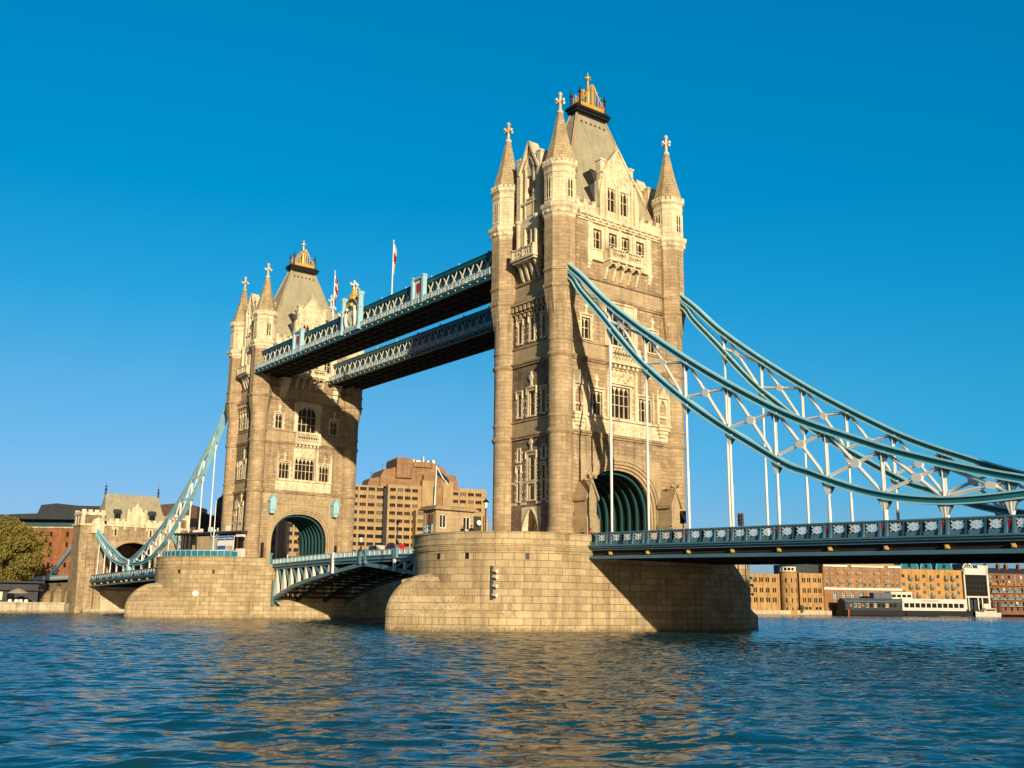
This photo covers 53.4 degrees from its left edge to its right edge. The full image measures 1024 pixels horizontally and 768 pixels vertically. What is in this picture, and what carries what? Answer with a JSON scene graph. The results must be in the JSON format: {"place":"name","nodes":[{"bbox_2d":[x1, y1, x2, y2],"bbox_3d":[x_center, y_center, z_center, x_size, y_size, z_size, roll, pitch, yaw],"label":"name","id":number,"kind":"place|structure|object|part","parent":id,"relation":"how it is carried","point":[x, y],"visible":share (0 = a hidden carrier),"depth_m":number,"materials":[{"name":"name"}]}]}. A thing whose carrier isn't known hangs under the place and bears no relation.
{"place":"outdoors","nodes":[
{"label":"outdoors","id":0,"kind":"place"},
{"bbox_2d":[64,603,68,611],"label":"bank","id":1,"kind":"structure","parent":0,"point":[66,607],"depth_m":243.57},
{"bbox_2d":[7,588,27,598],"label":"parasol","id":2,"kind":"object","parent":1,"relation":"on","point":[18,590],"visible":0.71,"depth_m":239.29,"materials":[{"name":"fabric"}]},
{"bbox_2d":[0,581,44,601],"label":"riverside cafe","id":3,"kind":"structure","parent":1,"relation":"on","point":[31,588],"depth_m":247.31,"materials":[{"name":"black metal"}]},
{"bbox_2d":[0,591,3,600],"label":"window","id":4,"kind":"structure","parent":3,"relation":"in","point":[1,592],"depth_m":244.98,"materials":[{"name":"beige glass"}]},
{"bbox_2d":[6,591,14,600],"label":"window","id":5,"kind":"structure","parent":3,"relation":"in","point":[9,595],"depth_m":246.18,"materials":[{"name":"black glass"}]},
{"bbox_2d":[0,514,52,580],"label":"plane tree","id":6,"kind":"object","parent":1,"relation":"on","point":[25,564],"visible":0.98,"depth_m":250.90,"materials":[{"name":"green plant"}]},
{"bbox_2d":[0,602,64,611],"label":"embankment wall","id":7,"kind":"structure","parent":1,"relation":"on","point":[31,606],"depth_m":238.49,"materials":[{"name":"stone"}]},
{"bbox_2d":[32,574,68,602],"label":"approach viaduct","id":8,"kind":"object","parent":1,"relation":"on","point":[54,587],"visible":0.34,"depth_m":268.93,"materials":[{"name":"concrete"}]},
{"bbox_2d":[0,503,139,601],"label":"brick offices","id":9,"kind":"structure","parent":1,"relation":"on","point":[56,521],"depth_m":288.82,"materials":[{"name":"red brick"}]},
{"bbox_2d":[66,483,189,612],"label":"abutment tower","id":10,"kind":"structure","parent":1,"relation":"on","point":[135,521],"depth_m":248.82,"materials":[{"name":"stone"}]},
{"bbox_2d":[113,527,117,536],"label":"window","id":11,"kind":"structure","parent":10,"relation":"in","point":[115,531],"depth_m":251.16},
{"bbox_2d":[148,529,152,537],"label":"window","id":12,"kind":"structure","parent":10,"relation":"in","point":[150,530],"depth_m":256.27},
{"bbox_2d":[153,503,214,564],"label":"bronze roofed block","id":13,"kind":"structure","parent":1,"relation":"on","point":[166,509],"depth_m":302.64,"materials":[{"name":"brown glass"}]},
{"bbox_2d":[214,496,288,561],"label":"dark office tower","id":14,"kind":"structure","parent":1,"relation":"on","point":[283,525],"depth_m":292.59,"materials":[{"name":"black glass"}]},
{"bbox_2d":[287,457,485,582],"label":"stepped hotel","id":15,"kind":"structure","parent":1,"relation":"on","point":[401,490],"depth_m":341.13,"materials":[{"name":"concrete"}]},
{"bbox_2d":[288,523,422,578],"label":"lower windows","id":16,"kind":"structure","parent":15,"relation":"in","point":[291,525],"depth_m":337.06,"materials":[{"name":"black glass"}]},
{"bbox_2d":[0,612,1023,767],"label":"river","id":17,"kind":"structure","parent":0,"point":[114,690],"depth_m":30.61,"materials":[{"name":"teal liquid"}]},
{"bbox_2d":[124,556,401,618],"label":"bridge pier","id":18,"kind":"structure","parent":17,"relation":"in","point":[225,587],"depth_m":168.60,"materials":[{"name":"stone"}]},
{"bbox_2d":[89,567,155,587],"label":"bridge deck","id":19,"kind":"structure","parent":18,"relation":"on","point":[137,578],"depth_m":227.24,"materials":[{"name":"blue paint"}]},
{"bbox_2d":[192,590,198,595],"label":"round sign","id":20,"kind":"object","parent":18,"relation":"attached to","point":[195,592],"visible":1,"depth_m":166.30,"materials":[{"name":"white paint"}]},
{"bbox_2d":[162,550,236,556],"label":"glass railing","id":21,"kind":"object","parent":18,"relation":"on","point":[230,553],"visible":1,"depth_m":168.73,"materials":[{"name":"glass"}]},
{"bbox_2d":[173,525,247,556],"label":"glass pavilion","id":22,"kind":"structure","parent":18,"relation":"on","point":[198,540],"depth_m":178.57,"materials":[{"name":"brown metal"}]},
{"bbox_2d":[210,507,218,549],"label":"flood mast","id":23,"kind":"object","parent":18,"relation":"on","point":[214,531],"visible":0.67,"depth_m":176.79,"materials":[{"name":"metal"}]},
{"bbox_2d":[217,536,234,550],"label":"exhibition banner","id":24,"kind":"object","parent":18,"relation":"on","point":[225,542],"visible":1,"depth_m":175.10,"materials":[{"name":"white paint"}]},
{"bbox_2d":[220,242,363,563],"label":"bridge tower","id":25,"kind":"structure","parent":18,"relation":"on","point":[291,449],"depth_m":186.39,"materials":[{"name":"stone"}]},
{"bbox_2d":[47,405,227,580],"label":"suspension chain","id":26,"kind":"object","parent":25,"relation":"hanging from","point":[131,562],"visible":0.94,"depth_m":207.56,"materials":[{"name":"paint"}]},
{"bbox_2d":[124,522,289,570],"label":"suspension chain","id":27,"kind":"object","parent":25,"relation":"hanging from","point":[174,538],"visible":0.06,"depth_m":211.35,"materials":[{"name":"paint"}]},
{"bbox_2d":[233,511,236,522],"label":"window","id":28,"kind":"structure","parent":25,"relation":"in","point":[234,521],"depth_m":183.44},
{"bbox_2d":[236,461,240,480],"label":"window","id":29,"kind":"structure","parent":25,"relation":"in","point":[239,462],"depth_m":185.06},
{"bbox_2d":[237,493,243,521],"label":"window","id":30,"kind":"structure","parent":25,"relation":"in","point":[242,504],"depth_m":182.19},
{"bbox_2d":[239,413,243,430],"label":"window","id":31,"kind":"structure","parent":25,"relation":"in","point":[242,416],"depth_m":186.90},
{"bbox_2d":[240,449,246,479],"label":"window","id":32,"kind":"structure","parent":25,"relation":"in","point":[244,471],"depth_m":183.84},
{"bbox_2d":[244,411,248,429],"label":"window","id":33,"kind":"structure","parent":25,"relation":"in","point":[245,428],"depth_m":185.33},
{"bbox_2d":[245,351,248,364],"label":"window","id":34,"kind":"structure","parent":25,"relation":"in","point":[248,351],"depth_m":187.67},
{"bbox_2d":[260,542,264,557],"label":"door","id":35,"kind":"structure","parent":25,"relation":"in","point":[262,547],"depth_m":177.84,"materials":[{"name":"wood"}]},
{"bbox_2d":[272,404,284,429],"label":"window","id":36,"kind":"structure","parent":25,"relation":"in","point":[278,421],"depth_m":183.62,"materials":[{"name":"stone"}]},
{"bbox_2d":[278,452,291,478],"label":"window","id":37,"kind":"structure","parent":25,"relation":"in","point":[284,467],"depth_m":182.77,"materials":[{"name":"stone"}]},
{"bbox_2d":[291,457,315,480],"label":"window","id":38,"kind":"structure","parent":25,"relation":"in","point":[303,468],"depth_m":185.24,"materials":[{"name":"stone"}]},
{"bbox_2d":[303,325,308,332],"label":"window","id":39,"kind":"structure","parent":25,"relation":"in","point":[306,327],"depth_m":190.14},
{"bbox_2d":[298,407,315,432],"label":"window","id":40,"kind":"structure","parent":25,"relation":"in","point":[307,424],"depth_m":187.19,"materials":[{"name":"glass"}]},
{"bbox_2d":[317,456,329,482],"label":"window","id":41,"kind":"structure","parent":25,"relation":"in","point":[323,476],"depth_m":187.47,"materials":[{"name":"stone"}]},
{"bbox_2d":[324,363,329,373],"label":"window","id":42,"kind":"structure","parent":25,"relation":"in","point":[327,366],"depth_m":191.63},
{"bbox_2d":[328,411,339,435],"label":"window","id":43,"kind":"structure","parent":25,"relation":"in","point":[332,428],"depth_m":190.28,"materials":[{"name":"stone"}]},
{"bbox_2d":[334,545,337,557],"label":"door","id":44,"kind":"structure","parent":25,"relation":"in","point":[335,546],"depth_m":186.60,"materials":[{"name":"wood"}]},
{"bbox_2d":[270,549,413,604],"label":"bascule leaf","id":45,"kind":"object","parent":18,"relation":"attached to","point":[327,567],"visible":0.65,"depth_m":165.95,"materials":[{"name":"metal"}]},
{"bbox_2d":[359,533,363,550],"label":"street lamp","id":46,"kind":"object","parent":45,"relation":"on","point":[361,537],"visible":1,"depth_m":149.73,"materials":[{"name":"black metal"}]},
{"bbox_2d":[385,531,758,632],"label":"bridge pier","id":47,"kind":"structure","parent":17,"relation":"in","point":[550,582],"depth_m":105.44,"materials":[{"name":"stone"}]},
{"bbox_2d":[363,548,413,574],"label":"bascule leaf","id":48,"kind":"object","parent":47,"relation":"attached to","point":[400,563],"visible":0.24,"depth_m":143.63,"materials":[{"name":"blue paint"}]},
{"bbox_2d":[368,545,385,554],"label":"van","id":49,"kind":"object","parent":48,"relation":"on","point":[375,547],"visible":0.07,"depth_m":149.09,"materials":[{"name":"white metal"}]},
{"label":"side window","id":50,"kind":"part","parent":49,"relation":"part of","materials":[{"name":"glass"}]},
{"bbox_2d":[385,544,404,553],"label":"van","id":51,"kind":"object","parent":48,"relation":"on","point":[390,546],"visible":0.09,"depth_m":145.47,"materials":[{"name":"red metal"}]},
{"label":"side window","id":52,"kind":"part","parent":51,"relation":"part of","materials":[{"name":"glass"}]},
{"bbox_2d":[394,519,399,557],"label":"street lamp","id":53,"kind":"object","parent":48,"relation":"on","point":[396,551],"visible":1,"depth_m":141.76,"materials":[{"name":"metal"}]},
{"bbox_2d":[424,524,432,532],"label":"bicycle rail","id":54,"kind":"object","parent":47,"relation":"on","point":[426,530],"visible":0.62,"depth_m":111.79,"materials":[{"name":"metal"}]},
{"bbox_2d":[418,505,488,533],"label":"control cabin","id":55,"kind":"object","parent":47,"relation":"on","point":[440,518],"visible":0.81,"depth_m":118.52,"materials":[{"name":"beige stone"}]},
{"bbox_2d":[428,514,433,532],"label":"door","id":56,"kind":"structure","parent":55,"relation":"in","point":[430,516],"depth_m":117.63,"materials":[{"name":"wood"}]},
{"bbox_2d":[434,466,448,504],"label":"flagpole","id":57,"kind":"object","parent":55,"relation":"on","point":[442,476],"visible":0.98,"depth_m":119.36,"materials":[{"name":"white paint"}]},
{"bbox_2d":[439,514,445,527],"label":"window","id":58,"kind":"structure","parent":55,"relation":"in","point":[442,516],"depth_m":117.74,"materials":[{"name":"white glass"}]},
{"bbox_2d":[463,517,469,530],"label":"window","id":59,"kind":"structure","parent":55,"relation":"in","point":[466,520],"depth_m":119.74,"materials":[{"name":"white glass"}]},
{"bbox_2d":[483,499,488,530],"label":"street lamp","id":60,"kind":"object","parent":47,"relation":"on","point":[485,501],"visible":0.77,"depth_m":121.35,"materials":[{"name":"black metal"}]},
{"bbox_2d":[490,566,497,599],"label":"navigation light","id":61,"kind":"object","parent":47,"relation":"attached to","point":[492,569],"visible":1,"depth_m":103.02,"materials":[{"name":"white metal"}]},
{"bbox_2d":[488,72,686,540],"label":"bridge tower","id":62,"kind":"structure","parent":47,"relation":"on","point":[578,197],"depth_m":122.63,"materials":[{"name":"stone"}]},
{"bbox_2d":[254,250,492,377],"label":"walkway","id":63,"kind":"structure","parent":62,"relation":"attached to","point":[421,301],"depth_m":150.93,"materials":[{"name":"teal paint"}]},
{"bbox_2d":[331,271,338,331],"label":"flagpole","id":64,"kind":"object","parent":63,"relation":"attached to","point":[336,285],"visible":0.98,"depth_m":163.92,"materials":[{"name":"white paint"}]},
{"bbox_2d":[390,240,396,308],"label":"flagpole","id":65,"kind":"object","parent":63,"relation":"attached to","point":[394,257],"visible":0.99,"depth_m":150.14,"materials":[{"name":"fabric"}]},
{"bbox_2d":[328,306,494,389],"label":"walkway","id":66,"kind":"structure","parent":62,"relation":"attached to","point":[472,334],"depth_m":170.03,"materials":[{"name":"teal paint"}]},
{"bbox_2d":[515,483,521,502],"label":"window","id":67,"kind":"structure","parent":62,"relation":"in","point":[520,499],"depth_m":119.42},
{"bbox_2d":[515,465,521,482],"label":"window","id":68,"kind":"structure","parent":62,"relation":"in","point":[516,469],"depth_m":120.10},
{"bbox_2d":[515,448,522,463],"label":"window","id":69,"kind":"structure","parent":62,"relation":"in","point":[520,452],"depth_m":120.51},
{"bbox_2d":[515,390,523,419],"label":"window","id":70,"kind":"structure","parent":62,"relation":"in","point":[521,392],"depth_m":121.84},
{"bbox_2d":[516,318,523,345],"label":"window","id":71,"kind":"structure","parent":62,"relation":"in","point":[517,323],"depth_m":123.79,"materials":[{"name":"stone"}]},
{"bbox_2d":[524,225,531,251],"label":"window","id":72,"kind":"structure","parent":62,"relation":"in","point":[529,231],"depth_m":124.15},
{"bbox_2d":[526,173,532,200],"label":"window","id":73,"kind":"structure","parent":62,"relation":"in","point":[531,178],"depth_m":125.77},
{"bbox_2d":[524,481,537,501],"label":"window","id":74,"kind":"structure","parent":62,"relation":"in","point":[532,487],"depth_m":118.03,"materials":[{"name":"stone"}]},
{"bbox_2d":[525,438,537,481],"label":"window","id":75,"kind":"structure","parent":62,"relation":"in","point":[532,459],"depth_m":118.67,"materials":[{"name":"stone"}]},
{"bbox_2d":[525,371,537,417],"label":"window","id":76,"kind":"structure","parent":62,"relation":"in","point":[533,398],"depth_m":120.30,"materials":[{"name":"stone"}]},
{"bbox_2d":[527,313,536,342],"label":"window","id":77,"kind":"structure","parent":62,"relation":"in","point":[534,336],"depth_m":122.11,"materials":[{"name":"stone"}]},
{"bbox_2d":[539,384,547,413],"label":"window","id":78,"kind":"structure","parent":62,"relation":"in","point":[540,389],"depth_m":118.35,"materials":[{"name":"stone"}]},
{"bbox_2d":[540,479,547,499],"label":"window","id":79,"kind":"structure","parent":62,"relation":"in","point":[545,481],"depth_m":116.00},
{"bbox_2d":[540,461,547,479],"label":"window","id":80,"kind":"structure","parent":62,"relation":"in","point":[541,465],"depth_m":116.49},
{"bbox_2d":[540,443,547,459],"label":"window","id":81,"kind":"structure","parent":62,"relation":"in","point":[545,448],"depth_m":116.91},
{"bbox_2d":[540,310,547,338],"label":"window","id":82,"kind":"structure","parent":62,"relation":"in","point":[541,315],"depth_m":120.33,"materials":[{"name":"glass"}]},
{"bbox_2d":[578,302,592,340],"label":"window","id":83,"kind":"structure","parent":62,"relation":"in","point":[584,322],"depth_m":120.15,"materials":[{"name":"stone"}]},
{"bbox_2d":[593,229,599,248],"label":"window","id":84,"kind":"structure","parent":62,"relation":"in","point":[596,233],"depth_m":123.86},
{"bbox_2d":[590,374,605,415],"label":"window","id":85,"kind":"structure","parent":62,"relation":"in","point":[595,397],"depth_m":119.37,"materials":[{"name":"stone"}]},
{"bbox_2d":[608,188,613,212],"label":"window","id":86,"kind":"structure","parent":62,"relation":"in","point":[610,192],"depth_m":126.54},
{"bbox_2d":[609,234,614,253],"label":"window","id":87,"kind":"structure","parent":62,"relation":"in","point":[611,238],"depth_m":125.46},
{"bbox_2d":[611,314,629,346],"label":"window","id":88,"kind":"structure","parent":62,"relation":"in","point":[613,341],"depth_m":123.64,"materials":[{"name":"stone"}]},
{"bbox_2d":[612,384,633,420],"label":"window","id":89,"kind":"structure","parent":62,"relation":"in","point":[619,395],"depth_m":121.93,"materials":[{"name":"stone"}]},
{"bbox_2d":[620,193,626,216],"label":"window","id":90,"kind":"structure","parent":62,"relation":"in","point":[623,196],"depth_m":127.87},
{"bbox_2d":[622,238,626,255],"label":"window","id":91,"kind":"structure","parent":62,"relation":"in","point":[624,242],"depth_m":126.72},
{"bbox_2d":[636,243,641,254],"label":"window","id":92,"kind":"structure","parent":62,"relation":"in","point":[638,246],"depth_m":128.26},
{"bbox_2d":[638,383,651,423],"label":"window","id":93,"kind":"structure","parent":62,"relation":"in","point":[641,403],"depth_m":124.00,"materials":[{"name":"stone"}]},
{"bbox_2d":[647,318,658,355],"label":"window","id":94,"kind":"structure","parent":62,"relation":"in","point":[650,350],"depth_m":126.75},
{"bbox_2d":[567,262,1023,531],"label":"suspension chain","id":95,"kind":"object","parent":62,"relation":"hanging from","point":[1009,496],"visible":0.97,"depth_m":90.54,"materials":[{"name":"paint"}]},
{"bbox_2d":[588,514,1023,564],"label":"bridge deck","id":96,"kind":"structure","parent":95,"relation":"hanging from","point":[944,542],"depth_m":87.18,"materials":[{"name":"metal"}]},
{"bbox_2d":[680,511,685,525],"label":"traffic light","id":97,"kind":"object","parent":96,"relation":"on","point":[683,517],"visible":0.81,"depth_m":108.45,"materials":[{"name":"black metal"}]},
{"bbox_2d":[737,513,743,535],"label":"traffic light","id":98,"kind":"object","parent":96,"relation":"on","point":[740,518],"visible":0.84,"depth_m":106.85,"materials":[{"name":"black metal"}]},
{"bbox_2d":[679,294,1023,535],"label":"suspension chain","id":99,"kind":"object","parent":62,"relation":"hanging from","point":[688,307],"visible":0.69,"depth_m":109.74,"materials":[{"name":"paint"}]},
{"bbox_2d":[0,0,1023,633],"label":"sky","id":100,"kind":"structure","parent":0,"point":[849,174],"materials":[{"name":"blue"}]},
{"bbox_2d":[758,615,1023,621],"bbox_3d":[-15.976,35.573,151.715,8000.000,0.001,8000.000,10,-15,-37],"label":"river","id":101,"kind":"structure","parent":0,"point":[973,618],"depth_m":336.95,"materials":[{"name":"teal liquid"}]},
{"bbox_2d":[752,610,831,615],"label":"river wall","id":102,"kind":"structure","parent":101,"relation":"in","point":[772,612],"depth_m":411.72,"materials":[{"name":"stone"}]},
{"bbox_2d":[836,593,905,615],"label":"pier shed","id":103,"kind":"structure","parent":101,"relation":"on","point":[879,604],"depth_m":413.94,"materials":[{"name":"black metal"}]},
{"bbox_2d":[884,592,998,615],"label":"pier building","id":104,"kind":"structure","parent":101,"relation":"on","point":[911,606],"depth_m":422.18,"materials":[{"name":"white metal"}]},
{"bbox_2d":[975,608,1000,616],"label":"motor launch","id":105,"kind":"object","parent":101,"relation":"on","point":[987,612],"visible":1,"depth_m":424.35,"materials":[{"name":"plastic"}]},
{"bbox_2d":[997,602,1001,616],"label":"mooring pile","id":106,"kind":"object","parent":101,"relation":"in","point":[999,608],"visible":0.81,"depth_m":429.60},
{"bbox_2d":[832,614,1023,616],"bbox_3d":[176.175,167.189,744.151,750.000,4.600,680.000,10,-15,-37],"label":"bank","id":107,"kind":"structure","parent":0,"point":[1003,615],"depth_m":453.61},
{"bbox_2d":[750,564,823,614],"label":"brick warehouse","id":108,"kind":"structure","parent":107,"relation":"on","point":[793,588],"depth_m":415.57,"materials":[{"name":"yellow brick"}]},
{"bbox_2d":[808,564,901,613],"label":"balconied warehouse","id":109,"kind":"structure","parent":107,"relation":"on","point":[852,580],"depth_m":426.23,"materials":[{"name":"brown brick"}]},
{"bbox_2d":[832,591,837,599],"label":"arched window","id":110,"kind":"structure","parent":109,"relation":"in","point":[834,594],"depth_m":422.15,"materials":[{"name":"white glass"}]},
{"bbox_2d":[841,592,845,597],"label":"arched window","id":111,"kind":"structure","parent":109,"relation":"in","point":[843,594],"depth_m":423.39,"materials":[{"name":"white glass"}]},
{"bbox_2d":[850,592,854,597],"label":"arched window","id":112,"kind":"structure","parent":109,"relation":"in","point":[852,594],"depth_m":424.79,"materials":[{"name":"white glass"}]},
{"bbox_2d":[894,564,962,598],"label":"domed apartments","id":113,"kind":"structure","parent":107,"relation":"on","point":[931,581],"depth_m":437.87,"materials":[{"name":"orange brick"}]},
{"bbox_2d":[952,563,990,610],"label":"white framed house","id":114,"kind":"structure","parent":107,"relation":"on","point":[975,586],"depth_m":444.37,"materials":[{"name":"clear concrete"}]},
{"bbox_2d":[983,563,1023,614],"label":"brick terrace","id":115,"kind":"structure","parent":107,"relation":"on","point":[1006,586],"depth_m":448.87,"materials":[{"name":"brown brick"}]}
]}

